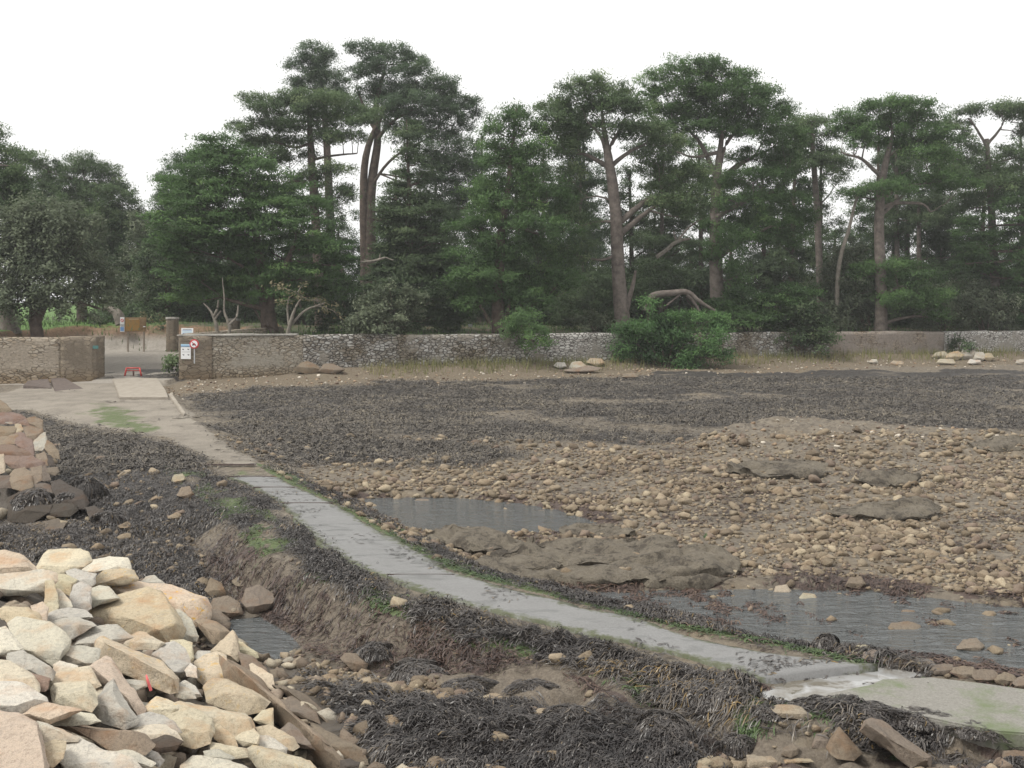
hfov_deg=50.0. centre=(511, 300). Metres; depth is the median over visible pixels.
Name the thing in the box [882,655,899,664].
kerb boulder
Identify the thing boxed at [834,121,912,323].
pine tree
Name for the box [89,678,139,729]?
boulder
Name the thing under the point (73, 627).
boulder
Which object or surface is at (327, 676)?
cobble
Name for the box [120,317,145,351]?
information board
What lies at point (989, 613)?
cobble
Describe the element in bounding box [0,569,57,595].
boulder
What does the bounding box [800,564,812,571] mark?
cobble
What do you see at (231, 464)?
path joint
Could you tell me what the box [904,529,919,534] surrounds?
cobble
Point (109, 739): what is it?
boulder
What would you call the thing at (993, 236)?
cypress tree
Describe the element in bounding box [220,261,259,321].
evergreen bush
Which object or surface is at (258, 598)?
boulder
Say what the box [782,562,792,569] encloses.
cobble
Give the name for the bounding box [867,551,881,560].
cobble
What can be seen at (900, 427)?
shingle
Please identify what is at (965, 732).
seaweed mound
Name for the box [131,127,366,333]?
cypress tree
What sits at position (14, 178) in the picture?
pine tree
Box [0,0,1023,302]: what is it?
sky
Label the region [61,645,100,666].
boulder
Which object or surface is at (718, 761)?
cobble
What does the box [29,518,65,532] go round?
boulder
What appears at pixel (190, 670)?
boulder
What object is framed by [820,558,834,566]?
cobble
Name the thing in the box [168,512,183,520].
cobble
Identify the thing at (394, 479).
cobble
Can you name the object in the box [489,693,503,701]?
cobble
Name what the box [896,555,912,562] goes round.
cobble
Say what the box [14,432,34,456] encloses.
boulder
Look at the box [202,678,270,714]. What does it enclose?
boulder
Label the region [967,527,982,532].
cobble
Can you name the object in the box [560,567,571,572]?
cobble
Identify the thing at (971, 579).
cobble
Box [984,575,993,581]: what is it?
cobble
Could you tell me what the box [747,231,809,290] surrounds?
pine tree
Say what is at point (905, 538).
cobble
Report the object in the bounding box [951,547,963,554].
cobble
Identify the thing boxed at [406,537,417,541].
cobble
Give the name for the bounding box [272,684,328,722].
boulder
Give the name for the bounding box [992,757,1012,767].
cobble
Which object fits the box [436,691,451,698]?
cobble
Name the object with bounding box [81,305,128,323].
bush
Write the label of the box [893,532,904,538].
cobble
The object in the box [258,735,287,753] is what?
boulder
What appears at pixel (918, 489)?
cobble
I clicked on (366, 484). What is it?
cobble
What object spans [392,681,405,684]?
cobble
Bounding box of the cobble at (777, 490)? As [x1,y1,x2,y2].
[771,486,784,494]
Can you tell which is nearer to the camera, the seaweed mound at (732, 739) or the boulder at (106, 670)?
the boulder at (106, 670)
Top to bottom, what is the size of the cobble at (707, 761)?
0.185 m
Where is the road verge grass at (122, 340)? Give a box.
[81,320,200,350]
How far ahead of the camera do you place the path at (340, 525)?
17.11 m
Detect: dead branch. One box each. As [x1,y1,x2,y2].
[360,254,392,262]
[655,218,701,258]
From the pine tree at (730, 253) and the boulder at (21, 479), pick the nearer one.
the boulder at (21, 479)
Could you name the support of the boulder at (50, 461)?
on the boulder at (42, 456)
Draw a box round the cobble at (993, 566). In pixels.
[988,563,997,569]
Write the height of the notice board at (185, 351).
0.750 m
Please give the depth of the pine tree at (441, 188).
89.04 m
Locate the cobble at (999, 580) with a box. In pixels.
[994,577,1005,582]
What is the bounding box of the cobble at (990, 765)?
[986,763,996,767]
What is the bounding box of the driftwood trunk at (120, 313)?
[104,306,124,325]
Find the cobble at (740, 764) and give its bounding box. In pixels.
[731,760,746,767]
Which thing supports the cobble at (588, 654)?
on the ground at (82, 405)
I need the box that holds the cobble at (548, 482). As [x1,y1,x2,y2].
[543,479,553,485]
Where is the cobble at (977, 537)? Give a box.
[971,534,980,541]
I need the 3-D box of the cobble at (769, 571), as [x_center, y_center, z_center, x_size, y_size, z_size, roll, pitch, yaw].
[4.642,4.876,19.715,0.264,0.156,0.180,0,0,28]
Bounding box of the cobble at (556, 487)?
[549,484,561,490]
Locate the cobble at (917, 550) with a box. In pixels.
[910,549,924,553]
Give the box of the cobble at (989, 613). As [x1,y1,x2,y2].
[982,611,995,615]
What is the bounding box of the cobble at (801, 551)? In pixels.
[793,548,805,555]
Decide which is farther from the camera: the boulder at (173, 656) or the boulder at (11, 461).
the boulder at (11, 461)
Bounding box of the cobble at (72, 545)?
[61,543,76,548]
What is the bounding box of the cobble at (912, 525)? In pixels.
[906,522,915,528]
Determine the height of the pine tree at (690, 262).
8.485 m
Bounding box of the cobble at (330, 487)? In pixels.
[323,485,334,491]
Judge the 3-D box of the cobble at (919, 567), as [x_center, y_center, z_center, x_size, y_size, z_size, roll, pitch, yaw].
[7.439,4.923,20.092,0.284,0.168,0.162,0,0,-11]
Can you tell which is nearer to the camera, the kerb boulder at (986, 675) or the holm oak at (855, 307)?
the kerb boulder at (986, 675)
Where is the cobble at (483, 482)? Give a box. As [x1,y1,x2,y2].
[477,479,490,485]
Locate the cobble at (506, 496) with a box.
[499,494,510,499]
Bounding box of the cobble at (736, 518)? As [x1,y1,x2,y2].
[730,515,741,522]
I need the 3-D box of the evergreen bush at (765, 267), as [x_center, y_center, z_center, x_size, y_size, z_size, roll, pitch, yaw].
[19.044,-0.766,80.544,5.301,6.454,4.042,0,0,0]
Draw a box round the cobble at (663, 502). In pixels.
[658,499,670,507]
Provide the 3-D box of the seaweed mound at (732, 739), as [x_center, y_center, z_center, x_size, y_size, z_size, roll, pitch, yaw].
[2.626,5.147,12.795,0.716,0.222,0.429,0,0,0]
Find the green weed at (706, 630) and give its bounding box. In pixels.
[159,464,1010,749]
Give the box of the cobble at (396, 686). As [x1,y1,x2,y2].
[387,682,401,693]
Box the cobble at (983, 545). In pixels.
[974,542,990,548]
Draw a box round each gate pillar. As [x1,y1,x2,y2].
[166,317,178,351]
[229,318,240,329]
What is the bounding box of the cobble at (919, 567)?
[912,565,924,571]
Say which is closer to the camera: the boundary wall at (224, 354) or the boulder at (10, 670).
the boulder at (10, 670)
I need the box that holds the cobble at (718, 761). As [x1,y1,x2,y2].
[710,756,732,767]
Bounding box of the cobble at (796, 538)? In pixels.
[789,534,802,541]
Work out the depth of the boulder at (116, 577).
17.50 m
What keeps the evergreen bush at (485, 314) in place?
on the ground at (82, 405)
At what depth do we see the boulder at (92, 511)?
24.66 m
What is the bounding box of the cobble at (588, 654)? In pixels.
[574,650,593,664]
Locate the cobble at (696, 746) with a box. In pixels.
[681,741,697,748]
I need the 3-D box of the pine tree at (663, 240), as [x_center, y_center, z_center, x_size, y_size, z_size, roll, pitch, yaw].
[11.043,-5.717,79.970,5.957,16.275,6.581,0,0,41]
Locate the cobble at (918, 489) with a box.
[911,486,922,493]
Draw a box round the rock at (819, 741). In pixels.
[811,731,828,748]
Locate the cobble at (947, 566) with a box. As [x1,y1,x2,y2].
[944,563,956,569]
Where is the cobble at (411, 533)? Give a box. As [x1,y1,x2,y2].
[405,531,420,537]
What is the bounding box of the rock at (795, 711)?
[771,704,811,719]
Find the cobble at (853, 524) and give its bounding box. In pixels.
[850,522,860,528]
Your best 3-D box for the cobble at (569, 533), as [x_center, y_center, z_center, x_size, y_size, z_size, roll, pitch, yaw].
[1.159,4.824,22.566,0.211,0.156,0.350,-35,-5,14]
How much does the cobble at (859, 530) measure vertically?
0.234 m
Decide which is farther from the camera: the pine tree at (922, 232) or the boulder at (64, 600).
the pine tree at (922, 232)
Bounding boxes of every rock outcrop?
[422,524,534,554]
[475,534,679,568]
[483,552,681,587]
[559,523,635,537]
[634,544,742,589]
[726,459,828,478]
[826,496,942,520]
[854,469,921,487]
[967,435,1023,451]
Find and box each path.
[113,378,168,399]
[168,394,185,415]
[227,477,877,683]
[823,677,1023,750]
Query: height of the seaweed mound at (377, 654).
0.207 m
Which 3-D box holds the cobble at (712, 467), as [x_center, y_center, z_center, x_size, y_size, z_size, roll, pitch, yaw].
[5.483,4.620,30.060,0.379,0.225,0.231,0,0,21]
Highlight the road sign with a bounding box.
[190,339,198,363]
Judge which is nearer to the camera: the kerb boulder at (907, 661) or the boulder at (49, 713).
the boulder at (49, 713)
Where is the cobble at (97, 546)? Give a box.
[90,543,104,550]
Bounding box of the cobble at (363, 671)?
[357,668,372,675]
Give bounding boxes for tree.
[0,121,41,333]
[0,146,154,321]
[81,201,141,322]
[116,207,175,311]
[123,217,204,321]
[129,142,222,313]
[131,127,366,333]
[195,252,225,314]
[203,300,220,331]
[212,205,277,321]
[220,210,299,321]
[222,82,385,325]
[222,278,238,333]
[261,281,345,333]
[276,38,369,284]
[283,236,324,319]
[287,176,351,309]
[307,221,359,319]
[340,37,495,294]
[340,208,385,306]
[348,115,478,332]
[375,167,425,282]
[411,172,464,313]
[433,98,588,355]
[448,134,514,321]
[484,160,556,317]
[506,146,569,319]
[526,67,727,331]
[530,97,610,324]
[540,143,621,321]
[589,223,638,319]
[594,162,670,320]
[616,116,707,315]
[623,163,703,314]
[627,224,687,319]
[631,50,828,329]
[668,136,736,313]
[675,237,724,310]
[694,242,752,303]
[732,165,801,320]
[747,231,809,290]
[749,111,833,311]
[778,110,861,320]
[788,143,858,317]
[802,227,863,320]
[819,91,984,330]
[826,227,871,293]
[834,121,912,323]
[835,187,858,304]
[843,202,892,315]
[861,129,941,322]
[864,149,928,280]
[866,233,912,259]
[902,123,979,295]
[905,189,977,286]
[925,95,1023,327]
[943,190,1023,324]
[946,144,1011,297]
[985,127,1023,323]
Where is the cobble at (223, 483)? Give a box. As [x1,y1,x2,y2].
[216,480,227,487]
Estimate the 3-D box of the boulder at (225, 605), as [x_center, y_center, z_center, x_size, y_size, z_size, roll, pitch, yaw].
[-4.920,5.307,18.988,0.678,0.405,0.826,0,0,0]
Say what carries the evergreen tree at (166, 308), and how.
on the ground at (82, 405)
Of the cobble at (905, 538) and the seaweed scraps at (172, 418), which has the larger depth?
the seaweed scraps at (172, 418)
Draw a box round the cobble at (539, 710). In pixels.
[535,708,546,713]
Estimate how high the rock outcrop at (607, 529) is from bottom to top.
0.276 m
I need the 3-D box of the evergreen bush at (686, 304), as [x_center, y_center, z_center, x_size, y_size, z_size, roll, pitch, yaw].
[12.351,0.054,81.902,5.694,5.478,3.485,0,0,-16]
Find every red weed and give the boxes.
[183,518,545,681]
[193,484,1023,703]
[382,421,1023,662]
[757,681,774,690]
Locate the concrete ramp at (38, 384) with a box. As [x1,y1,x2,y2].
[23,379,51,388]
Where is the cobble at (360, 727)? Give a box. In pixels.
[352,720,368,736]
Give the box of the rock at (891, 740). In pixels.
[859,717,931,767]
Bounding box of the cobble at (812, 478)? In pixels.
[808,474,821,482]
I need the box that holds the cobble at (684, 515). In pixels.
[678,512,690,518]
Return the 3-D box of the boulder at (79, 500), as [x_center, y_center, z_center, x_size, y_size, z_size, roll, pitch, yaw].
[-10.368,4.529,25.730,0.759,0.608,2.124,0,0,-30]
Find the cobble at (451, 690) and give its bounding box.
[440,687,454,694]
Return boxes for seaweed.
[0,371,1023,479]
[0,441,733,640]
[289,595,1023,767]
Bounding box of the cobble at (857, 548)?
[851,546,866,553]
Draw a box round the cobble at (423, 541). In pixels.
[421,539,432,545]
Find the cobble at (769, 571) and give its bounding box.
[763,568,777,575]
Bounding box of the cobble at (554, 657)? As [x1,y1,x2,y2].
[548,653,565,663]
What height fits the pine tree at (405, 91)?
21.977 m
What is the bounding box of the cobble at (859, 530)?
[853,526,865,534]
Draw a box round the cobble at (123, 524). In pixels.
[118,521,131,529]
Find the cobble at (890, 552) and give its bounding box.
[881,550,895,555]
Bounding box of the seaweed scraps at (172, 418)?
[56,387,260,463]
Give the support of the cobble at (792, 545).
on the ground at (82, 405)
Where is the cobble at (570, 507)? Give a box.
[565,503,577,511]
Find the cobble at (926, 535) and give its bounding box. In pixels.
[922,533,931,538]
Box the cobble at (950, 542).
[946,538,955,546]
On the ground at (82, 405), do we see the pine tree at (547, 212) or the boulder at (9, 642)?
the pine tree at (547, 212)
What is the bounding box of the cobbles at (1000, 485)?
[0,427,1023,767]
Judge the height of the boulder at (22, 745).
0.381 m
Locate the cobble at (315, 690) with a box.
[305,686,320,695]
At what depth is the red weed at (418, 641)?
16.76 m
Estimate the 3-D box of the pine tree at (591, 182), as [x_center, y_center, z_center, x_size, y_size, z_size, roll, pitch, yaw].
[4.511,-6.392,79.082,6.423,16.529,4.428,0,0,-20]
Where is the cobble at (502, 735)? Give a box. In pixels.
[490,731,508,742]
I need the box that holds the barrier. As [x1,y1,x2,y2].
[124,367,141,375]
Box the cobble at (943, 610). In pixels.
[931,607,950,612]
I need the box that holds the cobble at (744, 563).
[741,560,749,566]
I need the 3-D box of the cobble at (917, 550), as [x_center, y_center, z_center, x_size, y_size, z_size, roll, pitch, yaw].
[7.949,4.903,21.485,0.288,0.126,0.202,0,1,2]
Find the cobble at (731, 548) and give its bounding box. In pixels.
[726,546,737,552]
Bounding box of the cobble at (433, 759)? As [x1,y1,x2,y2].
[426,756,444,767]
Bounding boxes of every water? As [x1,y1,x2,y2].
[230,617,299,658]
[364,497,596,532]
[596,589,1023,676]
[760,667,923,700]
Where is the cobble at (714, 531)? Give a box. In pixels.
[709,528,719,534]
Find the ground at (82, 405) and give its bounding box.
[0,303,1023,767]
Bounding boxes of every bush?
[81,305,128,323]
[123,284,176,321]
[140,311,180,322]
[153,322,165,330]
[156,268,208,321]
[175,296,249,322]
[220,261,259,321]
[245,262,306,324]
[275,254,344,324]
[298,292,362,324]
[304,275,474,333]
[340,274,434,340]
[433,280,483,324]
[466,257,536,324]
[513,242,566,322]
[523,279,573,324]
[536,255,695,329]
[562,307,615,332]
[565,264,629,325]
[594,269,664,323]
[605,292,739,369]
[611,263,677,323]
[655,268,706,325]
[672,266,736,326]
[698,280,831,331]
[723,255,775,325]
[740,246,810,323]
[760,295,849,359]
[770,280,834,322]
[798,250,859,323]
[840,268,906,327]
[865,284,915,325]
[889,282,932,327]
[942,284,989,326]
[944,244,1012,326]
[970,265,1023,326]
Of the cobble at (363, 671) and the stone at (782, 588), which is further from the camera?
the stone at (782, 588)
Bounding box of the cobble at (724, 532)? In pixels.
[719,529,732,535]
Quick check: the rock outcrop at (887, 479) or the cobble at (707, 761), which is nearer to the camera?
the cobble at (707, 761)
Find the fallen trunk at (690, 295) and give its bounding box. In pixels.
[643,289,714,311]
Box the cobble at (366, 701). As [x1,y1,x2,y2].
[360,699,375,706]
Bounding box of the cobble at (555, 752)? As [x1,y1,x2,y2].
[546,750,557,760]
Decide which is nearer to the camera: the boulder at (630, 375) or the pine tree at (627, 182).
the boulder at (630, 375)
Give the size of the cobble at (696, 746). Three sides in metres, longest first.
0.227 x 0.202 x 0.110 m
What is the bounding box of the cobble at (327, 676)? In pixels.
[321,673,337,679]
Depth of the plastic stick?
8.88 m
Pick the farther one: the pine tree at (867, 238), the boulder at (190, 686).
the pine tree at (867, 238)
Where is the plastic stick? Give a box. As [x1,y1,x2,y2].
[146,675,151,690]
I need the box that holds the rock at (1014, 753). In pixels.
[1002,750,1023,759]
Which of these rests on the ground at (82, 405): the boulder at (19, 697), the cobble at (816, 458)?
the cobble at (816, 458)
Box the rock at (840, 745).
[826,727,862,760]
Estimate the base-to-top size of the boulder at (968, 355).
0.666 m
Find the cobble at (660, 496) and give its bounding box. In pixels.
[656,493,665,499]
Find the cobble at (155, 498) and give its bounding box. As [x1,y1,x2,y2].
[149,495,160,500]
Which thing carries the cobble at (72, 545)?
on the ground at (82, 405)
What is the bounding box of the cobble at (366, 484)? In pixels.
[362,481,369,488]
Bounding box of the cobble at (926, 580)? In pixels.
[920,577,931,584]
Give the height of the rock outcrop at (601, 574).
0.482 m
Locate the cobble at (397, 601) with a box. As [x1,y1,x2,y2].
[390,596,407,608]
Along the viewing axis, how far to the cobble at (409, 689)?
14.33 m
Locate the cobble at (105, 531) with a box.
[99,528,112,534]
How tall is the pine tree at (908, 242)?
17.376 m
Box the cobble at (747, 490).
[743,486,752,493]
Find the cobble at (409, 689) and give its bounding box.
[402,687,413,693]
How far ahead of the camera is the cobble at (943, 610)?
17.79 m
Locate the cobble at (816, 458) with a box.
[810,456,822,461]
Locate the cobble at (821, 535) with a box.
[812,530,828,539]
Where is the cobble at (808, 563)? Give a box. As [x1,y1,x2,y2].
[799,561,812,565]
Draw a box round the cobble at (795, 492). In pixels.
[791,489,800,496]
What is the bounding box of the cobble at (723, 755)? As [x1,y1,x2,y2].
[720,753,730,760]
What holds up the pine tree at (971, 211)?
on the ground at (82, 405)
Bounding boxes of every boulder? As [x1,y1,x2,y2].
[0,400,11,412]
[0,412,25,424]
[0,426,16,436]
[0,434,18,444]
[0,444,31,455]
[0,454,5,473]
[0,475,11,488]
[0,550,36,573]
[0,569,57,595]
[0,606,42,622]
[0,626,23,656]
[0,659,40,692]
[0,681,48,713]
[0,710,49,767]
[4,455,20,468]
[6,650,55,680]
[7,488,53,523]
[7,616,71,667]
[9,467,33,490]
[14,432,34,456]
[15,423,22,432]
[19,419,30,425]
[19,455,45,468]
[22,702,81,724]
[23,425,43,440]
[26,416,42,428]
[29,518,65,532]
[30,465,42,483]
[31,601,48,620]
[31,672,50,691]
[33,432,46,450]
[34,483,53,496]
[35,452,48,465]
[36,548,92,573]
[37,721,79,742]
[42,464,50,480]
[44,440,60,459]
[44,580,58,612]
[44,739,66,767]
[45,499,77,517]
[46,454,54,465]
[46,466,59,475]
[47,607,92,620]
[48,666,101,689]
[50,479,89,508]
[50,680,97,712]
[51,617,96,639]
[51,712,100,726]
[53,660,77,671]
[54,725,155,754]
[55,574,77,595]
[56,589,72,608]
[59,736,141,767]
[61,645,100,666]
[65,568,96,586]
[69,581,91,610]
[71,624,133,646]
[82,556,131,572]
[85,506,109,520]
[88,586,185,642]
[89,656,146,715]
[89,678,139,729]
[91,585,119,607]
[93,568,138,586]
[94,636,178,693]
[96,688,102,696]
[106,749,155,766]
[109,581,211,626]
[124,631,164,649]
[126,679,147,690]
[127,724,182,740]
[129,711,181,732]
[141,575,163,582]
[143,750,164,766]
[145,696,181,714]
[151,735,183,752]
[152,641,190,675]
[165,705,214,748]
[170,639,193,662]
[174,685,196,698]
[175,608,198,641]
[175,701,255,736]
[179,680,201,697]
[180,755,247,767]
[184,663,197,677]
[193,651,226,684]
[194,618,229,643]
[194,650,210,659]
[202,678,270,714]
[203,749,234,760]
[209,742,248,758]
[210,630,239,661]
[211,596,242,617]
[211,609,229,623]
[213,723,237,746]
[218,654,343,767]
[232,577,242,587]
[235,728,259,746]
[238,641,258,657]
[238,652,267,671]
[241,584,274,613]
[246,745,316,767]
[249,663,274,689]
[253,708,273,725]
[256,724,299,750]
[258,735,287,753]
[270,668,284,677]
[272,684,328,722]
[280,696,320,723]
[280,722,314,749]
[294,361,319,373]
[309,721,368,764]
[318,363,344,373]
[340,758,359,767]
[554,362,566,368]
[563,365,600,372]
[569,361,586,367]
[587,358,604,365]
[622,373,637,378]
[862,649,877,661]
[869,359,877,363]
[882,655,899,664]
[889,360,903,365]
[897,657,918,666]
[915,661,934,671]
[931,664,952,674]
[932,351,947,358]
[936,359,955,363]
[944,351,964,359]
[950,666,974,678]
[960,349,975,358]
[967,359,980,364]
[972,669,997,682]
[973,352,984,360]
[984,353,994,360]
[994,672,1015,685]
[1012,676,1023,688]
[1015,359,1023,363]
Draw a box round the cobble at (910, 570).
[902,568,914,573]
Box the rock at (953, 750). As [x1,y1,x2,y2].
[925,742,962,756]
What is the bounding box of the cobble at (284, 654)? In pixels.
[280,652,288,657]
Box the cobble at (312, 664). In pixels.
[305,662,317,670]
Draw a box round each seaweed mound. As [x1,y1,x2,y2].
[7,487,54,519]
[31,547,68,561]
[53,492,93,509]
[65,475,109,499]
[89,510,128,525]
[352,641,393,662]
[385,657,448,684]
[438,675,499,694]
[502,678,559,695]
[543,702,597,721]
[635,709,700,743]
[715,732,757,758]
[737,726,747,734]
[748,703,781,725]
[789,694,838,713]
[811,632,840,649]
[833,700,909,720]
[886,706,951,731]
[889,755,899,760]
[939,720,1011,744]
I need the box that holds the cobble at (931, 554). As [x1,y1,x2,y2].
[921,549,939,558]
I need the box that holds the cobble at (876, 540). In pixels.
[870,537,883,544]
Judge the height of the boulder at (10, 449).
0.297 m
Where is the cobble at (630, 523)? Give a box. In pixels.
[623,519,636,527]
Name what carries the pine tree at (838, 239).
on the ground at (82, 405)
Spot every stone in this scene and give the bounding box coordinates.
[171,473,185,483]
[177,486,193,497]
[204,578,226,597]
[340,653,368,671]
[774,584,790,591]
[799,593,815,598]
[845,576,865,589]
[851,644,871,655]
[888,621,920,629]
[956,638,984,650]
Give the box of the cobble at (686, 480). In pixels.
[682,477,694,483]
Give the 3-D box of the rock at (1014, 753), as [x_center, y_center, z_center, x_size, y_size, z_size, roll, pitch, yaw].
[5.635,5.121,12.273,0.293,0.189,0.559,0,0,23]
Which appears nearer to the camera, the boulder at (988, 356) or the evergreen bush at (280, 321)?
the boulder at (988, 356)
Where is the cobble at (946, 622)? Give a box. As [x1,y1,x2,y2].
[935,619,955,625]
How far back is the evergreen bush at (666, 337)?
62.21 m
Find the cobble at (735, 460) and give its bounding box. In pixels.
[728,458,740,463]
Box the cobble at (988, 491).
[984,488,995,494]
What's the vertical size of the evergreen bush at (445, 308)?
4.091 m
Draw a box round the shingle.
[167,352,1023,448]
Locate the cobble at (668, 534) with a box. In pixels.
[663,532,673,536]
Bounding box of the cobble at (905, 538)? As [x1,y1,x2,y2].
[899,536,916,540]
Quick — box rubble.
[0,465,421,767]
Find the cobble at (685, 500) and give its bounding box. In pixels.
[677,497,691,504]
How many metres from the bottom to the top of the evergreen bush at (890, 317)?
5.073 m
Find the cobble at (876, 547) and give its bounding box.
[871,544,882,550]
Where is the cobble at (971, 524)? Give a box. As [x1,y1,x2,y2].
[963,523,977,527]
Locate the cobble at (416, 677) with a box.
[410,675,426,682]
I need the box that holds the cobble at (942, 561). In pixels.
[936,559,948,565]
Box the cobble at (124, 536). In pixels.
[117,533,131,541]
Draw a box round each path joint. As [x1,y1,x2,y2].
[206,464,255,465]
[228,476,271,476]
[282,502,332,503]
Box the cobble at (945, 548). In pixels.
[940,546,951,552]
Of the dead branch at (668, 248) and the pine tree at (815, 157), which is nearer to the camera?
the dead branch at (668, 248)
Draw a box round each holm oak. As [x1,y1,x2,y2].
[0,187,127,336]
[799,230,892,331]
[910,278,980,330]
[954,274,1023,330]
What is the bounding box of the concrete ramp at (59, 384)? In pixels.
[51,378,82,390]
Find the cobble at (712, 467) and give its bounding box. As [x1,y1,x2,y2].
[708,465,718,468]
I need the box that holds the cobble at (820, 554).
[816,551,827,559]
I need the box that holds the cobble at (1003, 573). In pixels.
[997,570,1010,577]
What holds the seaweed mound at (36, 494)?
on the boulder at (31, 513)
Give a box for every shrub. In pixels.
[161,349,183,372]
[946,333,977,352]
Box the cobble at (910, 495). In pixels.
[905,493,919,497]
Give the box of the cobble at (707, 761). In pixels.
[696,757,712,767]
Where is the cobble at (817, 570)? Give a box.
[813,567,825,575]
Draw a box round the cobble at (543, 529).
[538,525,547,531]
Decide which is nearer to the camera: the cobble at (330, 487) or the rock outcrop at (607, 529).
the rock outcrop at (607, 529)
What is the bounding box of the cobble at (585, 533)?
[579,529,589,535]
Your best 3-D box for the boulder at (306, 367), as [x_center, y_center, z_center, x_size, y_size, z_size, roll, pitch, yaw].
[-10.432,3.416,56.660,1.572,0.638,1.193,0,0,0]
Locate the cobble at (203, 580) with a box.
[196,577,208,584]
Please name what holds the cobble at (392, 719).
on the ground at (82, 405)
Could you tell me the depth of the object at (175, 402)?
43.65 m
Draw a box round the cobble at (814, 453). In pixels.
[806,450,819,456]
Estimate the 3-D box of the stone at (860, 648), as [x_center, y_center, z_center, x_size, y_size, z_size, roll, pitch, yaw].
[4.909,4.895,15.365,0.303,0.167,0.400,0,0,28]
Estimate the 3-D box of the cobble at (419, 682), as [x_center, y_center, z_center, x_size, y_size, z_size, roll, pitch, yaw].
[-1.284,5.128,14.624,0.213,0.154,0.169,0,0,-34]
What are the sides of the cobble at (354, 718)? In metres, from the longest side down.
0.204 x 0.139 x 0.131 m
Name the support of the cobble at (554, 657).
on the ground at (82, 405)
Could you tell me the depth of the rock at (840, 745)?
12.13 m
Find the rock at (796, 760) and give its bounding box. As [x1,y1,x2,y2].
[784,758,813,763]
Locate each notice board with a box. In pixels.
[181,328,192,333]
[181,344,190,358]
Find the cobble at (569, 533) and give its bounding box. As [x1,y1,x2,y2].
[564,530,572,536]
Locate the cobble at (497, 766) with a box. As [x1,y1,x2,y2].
[484,764,505,767]
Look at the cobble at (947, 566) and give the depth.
20.24 m
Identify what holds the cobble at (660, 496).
on the ground at (82, 405)
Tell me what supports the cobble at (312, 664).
on the ground at (82, 405)
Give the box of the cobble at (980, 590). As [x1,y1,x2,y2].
[973,586,983,594]
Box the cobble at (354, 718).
[344,716,357,722]
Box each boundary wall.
[0,336,104,383]
[177,327,1023,379]
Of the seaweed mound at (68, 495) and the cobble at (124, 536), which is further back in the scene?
the seaweed mound at (68, 495)
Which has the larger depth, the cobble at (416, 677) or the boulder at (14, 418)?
the boulder at (14, 418)
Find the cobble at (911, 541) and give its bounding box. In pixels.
[905,537,917,545]
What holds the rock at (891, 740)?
on the ground at (82, 405)
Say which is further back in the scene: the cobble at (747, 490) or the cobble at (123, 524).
the cobble at (747, 490)
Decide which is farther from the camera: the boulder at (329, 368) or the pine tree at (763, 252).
the pine tree at (763, 252)
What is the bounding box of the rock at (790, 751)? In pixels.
[781,744,799,757]
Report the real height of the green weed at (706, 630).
0.908 m
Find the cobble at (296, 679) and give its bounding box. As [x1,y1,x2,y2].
[288,676,305,683]
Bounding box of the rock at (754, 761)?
[746,754,776,767]
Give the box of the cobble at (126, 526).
[118,523,132,528]
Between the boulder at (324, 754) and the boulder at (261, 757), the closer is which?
the boulder at (261, 757)
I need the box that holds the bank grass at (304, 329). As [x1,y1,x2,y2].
[6,314,1019,336]
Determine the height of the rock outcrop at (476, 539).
0.581 m
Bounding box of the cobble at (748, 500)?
[742,497,756,504]
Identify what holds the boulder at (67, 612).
on the rubble
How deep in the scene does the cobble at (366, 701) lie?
13.66 m
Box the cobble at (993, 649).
[987,645,1003,654]
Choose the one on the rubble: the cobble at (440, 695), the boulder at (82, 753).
the boulder at (82, 753)
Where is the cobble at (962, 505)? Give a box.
[955,502,970,507]
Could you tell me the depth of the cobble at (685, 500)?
25.72 m
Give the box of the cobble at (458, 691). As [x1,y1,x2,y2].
[454,687,468,694]
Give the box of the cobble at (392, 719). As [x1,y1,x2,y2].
[382,715,399,724]
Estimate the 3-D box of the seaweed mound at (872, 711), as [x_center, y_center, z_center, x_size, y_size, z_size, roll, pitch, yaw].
[4.229,4.896,13.172,1.179,0.134,0.667,0,0,0]
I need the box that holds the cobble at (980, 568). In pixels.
[973,565,988,571]
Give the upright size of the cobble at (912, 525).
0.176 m
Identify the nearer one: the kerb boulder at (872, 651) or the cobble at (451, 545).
the kerb boulder at (872, 651)
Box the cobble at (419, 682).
[409,679,423,688]
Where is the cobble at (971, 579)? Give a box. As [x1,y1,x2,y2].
[967,577,976,583]
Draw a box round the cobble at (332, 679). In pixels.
[327,678,339,682]
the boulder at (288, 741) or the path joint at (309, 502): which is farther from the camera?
the path joint at (309, 502)
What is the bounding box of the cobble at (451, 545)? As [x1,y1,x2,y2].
[445,543,453,547]
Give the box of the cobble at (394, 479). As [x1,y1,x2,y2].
[387,477,400,482]
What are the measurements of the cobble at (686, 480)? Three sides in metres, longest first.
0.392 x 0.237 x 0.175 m
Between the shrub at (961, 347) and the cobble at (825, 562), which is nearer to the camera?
the cobble at (825, 562)
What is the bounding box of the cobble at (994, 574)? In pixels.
[989,571,998,577]
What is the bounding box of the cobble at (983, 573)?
[976,570,989,577]
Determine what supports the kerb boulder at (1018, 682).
on the ground at (82, 405)
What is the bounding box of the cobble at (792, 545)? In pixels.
[786,543,798,549]
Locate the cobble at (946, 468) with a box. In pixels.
[941,465,954,472]
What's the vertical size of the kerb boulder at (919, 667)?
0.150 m
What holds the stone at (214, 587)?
on the ground at (82, 405)
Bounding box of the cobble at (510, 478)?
[507,476,517,481]
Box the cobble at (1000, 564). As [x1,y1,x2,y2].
[990,561,1006,567]
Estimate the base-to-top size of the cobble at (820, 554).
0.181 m
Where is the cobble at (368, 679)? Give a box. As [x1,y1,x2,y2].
[359,676,372,682]
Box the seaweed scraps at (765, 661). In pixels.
[200,456,873,686]
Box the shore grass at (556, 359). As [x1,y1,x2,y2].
[359,344,1023,377]
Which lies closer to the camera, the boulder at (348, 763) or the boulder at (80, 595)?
the boulder at (348, 763)

